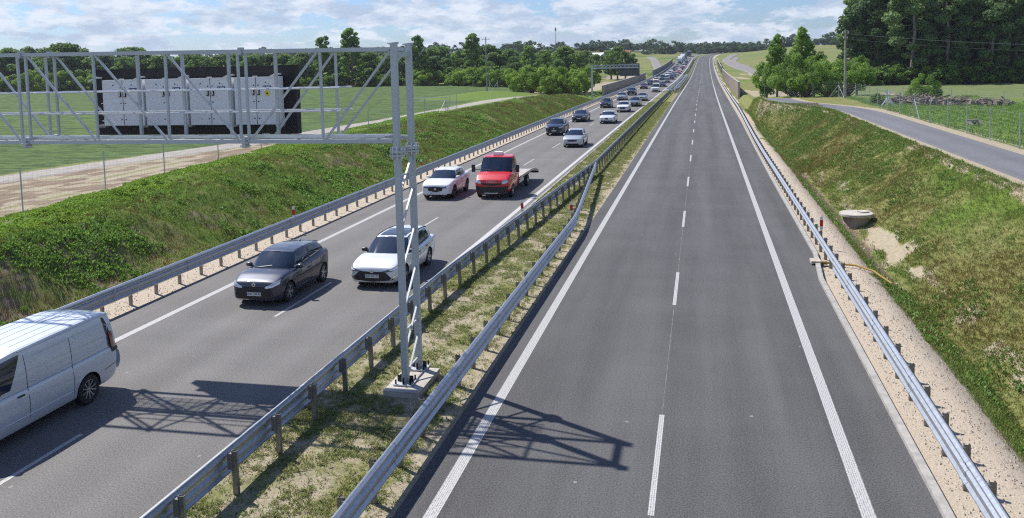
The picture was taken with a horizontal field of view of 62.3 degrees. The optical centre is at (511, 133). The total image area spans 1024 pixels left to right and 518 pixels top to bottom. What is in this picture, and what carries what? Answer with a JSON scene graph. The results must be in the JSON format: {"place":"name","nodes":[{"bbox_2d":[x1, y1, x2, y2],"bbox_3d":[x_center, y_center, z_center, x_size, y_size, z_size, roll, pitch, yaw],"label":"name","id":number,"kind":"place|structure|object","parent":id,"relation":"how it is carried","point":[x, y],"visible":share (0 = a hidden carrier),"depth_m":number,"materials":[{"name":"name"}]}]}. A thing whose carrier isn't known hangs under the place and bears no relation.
{"place":"outdoors","nodes":[
{"label":"outdoors","id":0,"kind":"place"},
{"bbox_2d":[0,95,542,183],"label":"path","id":1,"kind":"structure","parent":0,"point":[39,174],"depth_m":60.53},
{"bbox_2d":[0,53,717,517],"bbox_3d":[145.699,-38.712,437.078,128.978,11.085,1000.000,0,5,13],"label":"road","id":2,"kind":"structure","parent":0,"point":[184,395],"depth_m":22.52,"materials":[{"name":"grey asphalt"}]},
{"bbox_2d":[0,309,119,439],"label":"panel van","id":3,"kind":"object","parent":2,"relation":"on","point":[51,360],"visible":1,"depth_m":18.84,"materials":[{"name":"white paint"}]},
{"bbox_2d":[234,239,327,301],"bbox_3d":[-7.891,4.649,29.181,2.113,1.545,4.035,0,5,13],"label":"hatchback","id":4,"kind":"object","parent":2,"relation":"on","point":[284,270],"visible":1,"depth_m":28.34,"materials":[{"name":"grey paint"}]},
{"bbox_2d":[0,56,695,517],"bbox_3d":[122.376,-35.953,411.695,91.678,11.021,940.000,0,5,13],"label":"road marking","id":5,"kind":"structure","parent":2,"relation":"on","point":[490,232],"depth_m":29.81,"materials":[{"name":"white paint"}]},
{"bbox_2d":[351,223,434,282],"bbox_3d":[-4.324,4.398,31.372,2.050,1.500,4.693,0,5,13],"label":"estate car","id":6,"kind":"object","parent":2,"relation":"on","point":[376,262],"visible":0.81,"depth_m":30.24,"materials":[{"name":"white paint"}]},
{"bbox_2d":[422,166,469,197],"bbox_3d":[-3.862,2.779,49.879,2.043,1.551,4.454,0,5,13],"label":"crossover car","id":7,"kind":"object","parent":2,"relation":"on","point":[450,181],"visible":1,"depth_m":48.72,"materials":[{"name":"white paint"}]},
{"bbox_2d":[471,151,538,196],"bbox_3d":[-0.263,2.082,51.678,2.800,2.460,8.468,0,5,13],"label":"flatbed truck","id":8,"kind":"object","parent":2,"relation":"on","point":[500,173],"visible":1,"depth_m":48.52,"materials":[{"name":"red paint"}]},
{"bbox_2d":[546,117,568,134],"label":"suv","id":9,"kind":"object","parent":2,"relation":"on","point":[558,125],"visible":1,"depth_m":87.84,"materials":[{"name":"blue paint"}]},
{"bbox_2d":[563,128,587,146],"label":"hatchback","id":10,"kind":"object","parent":2,"relation":"on","point":[575,136],"visible":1,"depth_m":75.35,"materials":[{"name":"grey paint"}]},
{"bbox_2d":[572,109,589,121],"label":"sedan","id":11,"kind":"object","parent":2,"relation":"on","point":[581,115],"visible":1,"depth_m":105.48,"materials":[{"name":"silver paint"}]},
{"bbox_2d":[0,0,847,57],"label":"sky","id":12,"kind":"structure","parent":0,"point":[94,25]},
{"bbox_2d":[186,102,670,517],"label":"grass","id":13,"kind":"structure","parent":0,"point":[645,127],"depth_m":22.36,"materials":[{"name":"green plant"}]},
{"bbox_2d":[0,45,1023,517],"bbox_3d":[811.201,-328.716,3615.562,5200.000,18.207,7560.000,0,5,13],"label":"ground","id":14,"kind":"structure","parent":0,"point":[16,157],"depth_m":34.34,"materials":[{"name":"green plant"}]},
{"bbox_2d":[0,47,29,76],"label":"tree","id":15,"kind":"object","parent":14,"relation":"on","point":[11,50],"visible":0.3,"depth_m":314.59,"materials":[{"name":"green plant"}]},
{"bbox_2d":[5,46,43,74],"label":"tree","id":16,"kind":"object","parent":14,"relation":"on","point":[26,49],"visible":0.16,"depth_m":318.63,"materials":[{"name":"green plant"}]},
{"bbox_2d":[13,67,58,91],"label":"bush","id":17,"kind":"object","parent":14,"relation":"on","point":[32,74],"visible":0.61,"depth_m":296.57,"materials":[{"name":"green plant"}]},
{"bbox_2d":[30,47,63,82],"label":"tree","id":18,"kind":"object","parent":14,"relation":"on","point":[39,62],"visible":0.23,"depth_m":308.01,"materials":[{"name":"green plant"}]},
{"bbox_2d":[43,42,98,79],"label":"tree","id":19,"kind":"object","parent":14,"relation":"on","point":[71,63],"visible":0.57,"depth_m":301.75,"materials":[{"name":"green plant"}]},
{"bbox_2d":[50,69,92,90],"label":"bush","id":20,"kind":"object","parent":14,"relation":"on","point":[66,78],"visible":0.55,"depth_m":294.09,"materials":[{"name":"green plant"}]},
{"bbox_2d":[86,56,117,71],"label":"tree","id":21,"kind":"object","parent":14,"relation":"on","point":[108,61],"visible":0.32,"depth_m":309.18,"materials":[{"name":"green plant"}]},
{"bbox_2d":[109,56,141,68],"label":"tree","id":22,"kind":"object","parent":14,"relation":"on","point":[123,63],"visible":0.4,"depth_m":295.84,"materials":[{"name":"green plant"}]},
{"bbox_2d":[147,55,176,67],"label":"tree","id":23,"kind":"object","parent":14,"relation":"on","point":[156,60],"visible":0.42,"depth_m":296.50,"materials":[{"name":"green plant"}]},
{"bbox_2d":[0,107,388,215],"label":"wire fence","id":24,"kind":"object","parent":14,"relation":"on","point":[163,160],"visible":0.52,"depth_m":44.95,"materials":[{"name":"grey metal"}]},
{"bbox_2d":[185,55,210,67],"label":"tree","id":25,"kind":"object","parent":14,"relation":"on","point":[198,61],"visible":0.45,"depth_m":289.71,"materials":[{"name":"green plant"}]},
{"bbox_2d":[0,42,430,386],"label":"sign gantry","id":26,"kind":"object","parent":14,"relation":"on","point":[397,150],"visible":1,"depth_m":20.86,"materials":[{"name":"metal"}]},
{"bbox_2d":[88,65,301,134],"bbox_3d":[-8.558,-0.873,22.590,5.980,1.800,0.686,0,5,13],"label":"message board","id":27,"kind":"object","parent":26,"relation":"attached to","point":[203,78],"visible":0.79,"depth_m":22.43,"materials":[{"name":"grey metal"}]},
{"bbox_2d":[0,111,450,237],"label":"weeds","id":28,"kind":"object","parent":14,"relation":"on","point":[75,200],"visible":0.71,"depth_m":42.12,"materials":[{"name":"green plant"}]},
{"bbox_2d":[0,111,515,326],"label":"weeds","id":29,"kind":"object","parent":14,"relation":"on","point":[101,234],"visible":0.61,"depth_m":36.59,"materials":[{"name":"green plant"}]},
{"bbox_2d":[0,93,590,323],"bbox_3d":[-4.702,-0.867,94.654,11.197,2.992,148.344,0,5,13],"label":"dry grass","id":30,"kind":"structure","parent":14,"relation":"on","point":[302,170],"depth_m":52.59,"materials":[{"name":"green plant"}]},
{"bbox_2d":[0,93,595,321],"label":"grass","id":31,"kind":"structure","parent":14,"relation":"on","point":[350,152],"depth_m":49.63,"materials":[{"name":"green plant"}]},
{"bbox_2d":[285,53,317,76],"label":"tree","id":32,"kind":"object","parent":14,"relation":"on","point":[299,59],"visible":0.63,"depth_m":280.51,"materials":[{"name":"green plant"}]},
{"bbox_2d":[313,36,331,84],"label":"poplar tree","id":33,"kind":"object","parent":14,"relation":"on","point":[319,41],"visible":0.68,"depth_m":280.32,"materials":[{"name":"green plant"}]},
{"bbox_2d":[318,69,354,85],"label":"bush","id":34,"kind":"object","parent":14,"relation":"on","point":[340,74],"visible":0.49,"depth_m":275.30,"materials":[{"name":"green plant"}]},
{"bbox_2d":[337,27,361,85],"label":"poplar tree","id":35,"kind":"object","parent":14,"relation":"on","point":[347,42],"visible":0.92,"depth_m":273.35,"materials":[{"name":"green plant"}]},
{"bbox_2d":[340,68,377,85],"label":"bush","id":36,"kind":"object","parent":14,"relation":"on","point":[356,74],"visible":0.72,"depth_m":275.97,"materials":[{"name":"green plant"}]},
{"bbox_2d":[55,59,677,311],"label":"guardrail","id":37,"kind":"object","parent":14,"relation":"on","point":[103,298],"visible":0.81,"depth_m":36.14,"materials":[{"name":"metal"}]},
{"bbox_2d":[360,52,381,83],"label":"tree","id":38,"kind":"object","parent":14,"relation":"on","point":[366,56],"visible":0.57,"depth_m":280.23,"materials":[{"name":"green plant"}]},
{"bbox_2d":[374,53,403,78],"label":"tree","id":39,"kind":"object","parent":14,"relation":"on","point":[384,68],"visible":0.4,"depth_m":274.49,"materials":[{"name":"green plant"}]},
{"bbox_2d":[141,90,669,517],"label":"guardrail","id":40,"kind":"object","parent":14,"relation":"on","point":[186,495],"visible":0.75,"depth_m":19.59,"materials":[{"name":"metal"}]},
{"bbox_2d":[383,368,439,398],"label":"foundation slab","id":41,"kind":"structure","parent":14,"relation":"on","point":[424,382],"depth_m":20.03,"materials":[{"name":"concrete"}]},
{"bbox_2d":[411,34,428,70],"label":"poplar tree","id":42,"kind":"object","parent":14,"relation":"on","point":[417,45],"visible":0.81,"depth_m":268.63,"materials":[{"name":"green plant"}]},
{"bbox_2d":[413,69,443,85],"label":"bush","id":43,"kind":"object","parent":14,"relation":"on","point":[419,76],"visible":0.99,"depth_m":264.29,"materials":[{"name":"green plant"}]},
{"bbox_2d":[425,46,449,66],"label":"tree","id":44,"kind":"object","parent":14,"relation":"on","point":[439,52],"visible":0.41,"depth_m":293.84,"materials":[{"name":"green plant"}]},
{"bbox_2d":[443,69,471,85],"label":"bush","id":45,"kind":"object","parent":14,"relation":"on","point":[453,78],"visible":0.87,"depth_m":259.57,"materials":[{"name":"green plant"}]},
{"bbox_2d":[331,162,596,517],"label":"guardrail","id":46,"kind":"object","parent":14,"relation":"on","point":[361,497],"visible":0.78,"depth_m":18.33,"materials":[{"name":"metal"}]},
{"bbox_2d":[446,49,485,68],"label":"tree","id":47,"kind":"object","parent":14,"relation":"on","point":[460,60],"visible":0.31,"depth_m":284.08,"materials":[{"name":"green plant"}]},
{"bbox_2d":[460,33,483,68],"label":"poplar tree","id":48,"kind":"object","parent":14,"relation":"on","point":[473,42],"visible":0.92,"depth_m":275.23,"materials":[{"name":"green plant"}]},
{"bbox_2d":[462,66,497,85],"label":"bush","id":49,"kind":"object","parent":14,"relation":"on","point":[478,75],"visible":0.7,"depth_m":252.21,"materials":[{"name":"green plant"}]},
{"bbox_2d":[470,44,509,67],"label":"tree","id":50,"kind":"object","parent":14,"relation":"on","point":[490,48],"visible":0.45,"depth_m":286.00,"materials":[{"name":"green plant"}]},
{"bbox_2d":[483,68,518,86],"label":"bush","id":51,"kind":"object","parent":14,"relation":"on","point":[500,79],"visible":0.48,"depth_m":244.42,"materials":[{"name":"green plant"}]},
{"bbox_2d":[510,72,546,92],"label":"bush","id":52,"kind":"object","parent":14,"relation":"on","point":[530,87],"visible":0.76,"depth_m":187.19,"materials":[{"name":"green plant"}]},
{"bbox_2d":[520,45,536,68],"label":"poplar tree","id":53,"kind":"object","parent":14,"relation":"on","point":[528,53],"visible":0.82,"depth_m":265.62,"materials":[{"name":"green plant"}]},
{"bbox_2d":[392,63,695,517],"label":"drainage channel","id":54,"kind":"object","parent":14,"relation":"on","point":[410,498],"visible":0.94,"depth_m":20.41,"materials":[{"name":"concrete"}]},
{"bbox_2d":[533,51,554,67],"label":"tree","id":55,"kind":"object","parent":14,"relation":"on","point":[543,58],"visible":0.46,"depth_m":256.69,"materials":[{"name":"green plant"}]},
{"bbox_2d":[536,71,566,93],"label":"bush","id":56,"kind":"object","parent":14,"relation":"on","point":[544,89],"visible":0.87,"depth_m":179.06,"materials":[{"name":"green plant"}]},
{"bbox_2d":[534,66,578,93],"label":"bush","id":57,"kind":"object","parent":14,"relation":"on","point":[559,70],"visible":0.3,"depth_m":185.78,"materials":[{"name":"green plant"}]},
{"bbox_2d":[107,170,1023,517],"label":"gravel","id":58,"kind":"structure","parent":14,"relation":"on","point":[851,316],"depth_m":21.33,"materials":[{"name":"beige gravel"}]},
{"bbox_2d":[552,45,588,71],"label":"tree","id":59,"kind":"object","parent":14,"relation":"on","point":[567,54],"visible":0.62,"depth_m":279.63,"materials":[{"name":"green plant"}]},
{"bbox_2d":[552,72,589,94],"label":"bush","id":60,"kind":"object","parent":14,"relation":"on","point":[572,83],"visible":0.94,"depth_m":178.13,"materials":[{"name":"green plant"}]},
{"bbox_2d":[561,64,601,92],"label":"bush","id":61,"kind":"object","parent":14,"relation":"on","point":[586,71],"visible":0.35,"depth_m":189.71,"materials":[{"name":"green plant"}]},
{"bbox_2d":[591,63,639,98],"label":"sign gantry","id":62,"kind":"object","parent":14,"relation":"on","point":[630,69],"visible":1,"depth_m":167.10,"materials":[{"name":"metal"}]},
{"bbox_2d":[602,46,631,79],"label":"tree","id":63,"kind":"object","parent":14,"relation":"on","point":[614,52],"visible":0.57,"depth_m":286.74,"materials":[{"name":"green plant"}]},
{"bbox_2d":[612,50,637,78],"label":"tree","id":64,"kind":"object","parent":14,"relation":"on","point":[625,55],"visible":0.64,"depth_m":281.29,"materials":[{"name":"green plant"}]},
{"bbox_2d":[722,68,739,98],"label":"noise wall","id":65,"kind":"structure","parent":14,"relation":"on","point":[732,83],"depth_m":189.63,"materials":[{"name":"beige concrete"}]},
{"bbox_2d":[750,61,775,97],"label":"tree","id":66,"kind":"object","parent":14,"relation":"on","point":[756,78],"visible":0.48,"depth_m":124.47,"materials":[{"name":"green plant"}]},
{"bbox_2d":[759,33,794,96],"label":"tree","id":67,"kind":"object","parent":14,"relation":"on","point":[775,54],"visible":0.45,"depth_m":121.59,"materials":[{"name":"green plant"}]},
{"bbox_2d":[763,53,822,96],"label":"bush","id":68,"kind":"object","parent":14,"relation":"on","point":[774,81],"visible":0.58,"depth_m":113.41,"materials":[{"name":"green plant"}]},
{"bbox_2d":[784,26,815,96],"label":"tree","id":69,"kind":"object","parent":14,"relation":"on","point":[803,37],"visible":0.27,"depth_m":132.05,"materials":[{"name":"green plant"}]},
{"bbox_2d":[779,55,836,96],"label":"bush","id":70,"kind":"object","parent":14,"relation":"on","point":[801,83],"visible":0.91,"depth_m":110.93,"materials":[{"name":"green plant"}]},
{"bbox_2d":[798,58,861,96],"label":"bush","id":71,"kind":"object","parent":14,"relation":"on","point":[833,69],"visible":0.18,"depth_m":115.45,"materials":[{"name":"green plant"}]},
{"bbox_2d":[713,65,955,517],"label":"kerb","id":72,"kind":"structure","parent":14,"relation":"on","point":[941,502],"depth_m":19.50,"materials":[{"name":"grey concrete"}]},
{"bbox_2d":[823,59,876,96],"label":"bush","id":73,"kind":"object","parent":14,"relation":"on","point":[864,74],"visible":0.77,"depth_m":112.77,"materials":[{"name":"green plant"}]},
{"bbox_2d":[835,5,867,64],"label":"forest tree","id":74,"kind":"object","parent":14,"relation":"on","point":[856,15],"visible":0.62,"depth_m":198.18,"materials":[{"name":"green plant"}]},
{"bbox_2d":[836,12,875,60],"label":"forest tree","id":75,"kind":"object","parent":14,"relation":"on","point":[839,37],"visible":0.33,"depth_m":199.44,"materials":[{"name":"green plant"}]},
{"bbox_2d":[839,210,873,228],"bbox_3d":[17.364,4.606,42.720,1.620,1.415,1.620,0,5,13],"label":"manhole","id":76,"kind":"object","parent":14,"relation":"on","point":[853,219],"visible":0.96,"depth_m":42.22,"materials":[{"name":"concrete"}]},
{"bbox_2d":[713,58,1008,517],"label":"guardrail","id":77,"kind":"object","parent":14,"relation":"on","point":[983,493],"visible":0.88,"depth_m":18.67,"materials":[{"name":"metal"}]},
{"bbox_2d":[853,1,899,66],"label":"forest tree","id":78,"kind":"object","parent":14,"relation":"on","point":[875,15],"visible":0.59,"depth_m":195.51,"materials":[{"name":"green plant"}]},
{"bbox_2d":[744,96,1023,458],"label":"grass","id":79,"kind":"structure","parent":14,"relation":"on","point":[1013,435],"depth_m":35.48,"materials":[{"name":"green plant"}]},
{"bbox_2d":[870,66,897,85],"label":"bush","id":80,"kind":"object","parent":14,"relation":"on","point":[887,75],"visible":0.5,"depth_m":187.57,"materials":[{"name":"green plant"}]},
{"bbox_2d":[860,0,908,66],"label":"forest tree","id":81,"kind":"object","parent":14,"relation":"on","point":[890,53],"visible":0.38,"depth_m":195.82,"materials":[{"name":"green plant"}]},
{"bbox_2d":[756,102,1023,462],"bbox_3d":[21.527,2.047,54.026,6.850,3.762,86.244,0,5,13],"label":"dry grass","id":82,"kind":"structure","parent":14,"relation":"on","point":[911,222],"depth_m":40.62,"materials":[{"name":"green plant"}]},
{"bbox_2d":[764,81,1023,148],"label":"wire fence","id":83,"kind":"object","parent":14,"relation":"on","point":[922,109],"visible":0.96,"depth_m":68.33,"materials":[{"name":"grey metal"}]},
{"bbox_2d":[871,0,916,65],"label":"forest tree","id":84,"kind":"object","parent":14,"relation":"on","point":[908,29],"visible":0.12,"depth_m":198.19,"materials":[{"name":"green plant"}]},
{"bbox_2d":[891,66,922,84],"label":"bush","id":85,"kind":"object","parent":14,"relation":"on","point":[901,75],"visible":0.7,"depth_m":187.84,"materials":[{"name":"green plant"}]},
{"bbox_2d":[881,0,938,83],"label":"forest tree","id":86,"kind":"object","parent":14,"relation":"on","point":[902,9],"visible":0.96,"depth_m":187.39,"materials":[{"name":"green plant"}]},
{"bbox_2d":[904,73,943,97],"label":"bush","id":87,"kind":"object","parent":14,"relation":"on","point":[916,87],"visible":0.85,"depth_m":94.76,"materials":[{"name":"green plant"}]},
{"bbox_2d":[909,65,949,83],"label":"bush","id":88,"kind":"object","parent":14,"relation":"on","point":[925,69],"visible":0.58,"depth_m":185.38,"materials":[{"name":"green plant"}]},
{"bbox_2d":[910,0,955,65],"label":"forest tree","id":89,"kind":"object","parent":14,"relation":"on","point":[931,56],"visible":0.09,"depth_m":192.63,"materials":[{"name":"green plant"}]},
{"bbox_2d":[847,94,1023,146],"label":"grass","id":90,"kind":"structure","parent":14,"relation":"on","point":[1012,124],"depth_m":74.21,"materials":[{"name":"green plant"}]},
{"bbox_2d":[919,64,960,83],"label":"bush","id":91,"kind":"object","parent":14,"relation":"on","point":[947,77],"visible":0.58,"depth_m":184.71,"materials":[{"name":"green plant"}]},
{"bbox_2d":[916,0,970,83],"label":"forest tree","id":92,"kind":"object","parent":14,"relation":"on","point":[960,35],"visible":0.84,"depth_m":186.41,"materials":[{"name":"green plant"}]},
{"bbox_2d":[882,92,1016,106],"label":"stone wall","id":93,"kind":"structure","parent":14,"relation":"on","point":[942,101],"depth_m":91.09,"materials":[{"name":"grey stone"}]},
{"bbox_2d":[936,61,975,83],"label":"bush","id":94,"kind":"object","parent":14,"relation":"on","point":[969,73],"visible":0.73,"depth_m":184.63,"materials":[{"name":"green plant"}]},
{"bbox_2d":[938,0,988,65],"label":"forest tree","id":95,"kind":"object","parent":14,"relation":"on","point":[967,55],"visible":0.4,"depth_m":187.51,"materials":[{"name":"green plant"}]},
{"bbox_2d":[935,0,993,66],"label":"forest tree","id":96,"kind":"object","parent":14,"relation":"on","point":[943,37],"visible":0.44,"depth_m":187.46,"materials":[{"name":"green plant"}]},
{"bbox_2d":[958,61,1000,82],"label":"bush","id":97,"kind":"object","parent":14,"relation":"on","point":[979,66],"visible":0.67,"depth_m":184.26,"materials":[{"name":"green plant"}]},
{"bbox_2d":[971,0,1015,69],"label":"forest tree","id":98,"kind":"object","parent":14,"relation":"on","point":[994,13],"visible":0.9,"depth_m":184.62,"materials":[{"name":"green plant"}]},
{"bbox_2d":[983,0,1023,81],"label":"forest tree","id":99,"kind":"object","parent":14,"relation":"on","point":[1017,14],"visible":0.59,"depth_m":185.00,"materials":[{"name":"green plant"}]},
{"bbox_2d":[989,0,1023,66],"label":"forest tree","id":100,"kind":"object","parent":14,"relation":"on","point":[1018,30],"visible":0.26,"depth_m":186.14,"materials":[{"name":"green plant"}]},
{"bbox_2d":[989,66,1023,82],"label":"bush","id":101,"kind":"object","parent":14,"relation":"on","point":[1006,71],"visible":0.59,"depth_m":184.22,"materials":[{"name":"green plant"}]},
{"bbox_2d":[1001,60,1023,82],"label":"bush","id":102,"kind":"object","parent":14,"relation":"on","point":[1020,74],"visible":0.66,"depth_m":184.24,"materials":[{"name":"green plant"}]},
{"bbox_2d":[602,72,645,95],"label":"noise wall","id":103,"kind":"structure","parent":0,"point":[612,87],"depth_m":216.74,"materials":[{"name":"concrete"}]},
{"bbox_2d":[404,53,942,517],"bbox_3d":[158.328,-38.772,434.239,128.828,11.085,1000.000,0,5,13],"label":"road","id":104,"kind":"structure","parent":0,"point":[572,431],"depth_m":20.17,"materials":[{"name":"grey asphalt"}]},
{"bbox_2d":[422,56,876,517],"bbox_3d":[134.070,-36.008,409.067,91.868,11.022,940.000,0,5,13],"label":"road marking","id":105,"kind":"structure","parent":104,"relation":"on","point":[864,504],"depth_m":19.66,"materials":[{"name":"white paint"}]},
{"bbox_2d":[712,56,816,272],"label":"road edge","id":106,"kind":"object","parent":104,"relation":"on","point":[808,251],"visible":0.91,"depth_m":52.35,"materials":[{"name":"concrete"}]},
{"bbox_2d":[764,98,1023,180],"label":"road","id":107,"kind":"structure","parent":0,"point":[1008,162],"depth_m":51.58,"materials":[{"name":"grey asphalt"}]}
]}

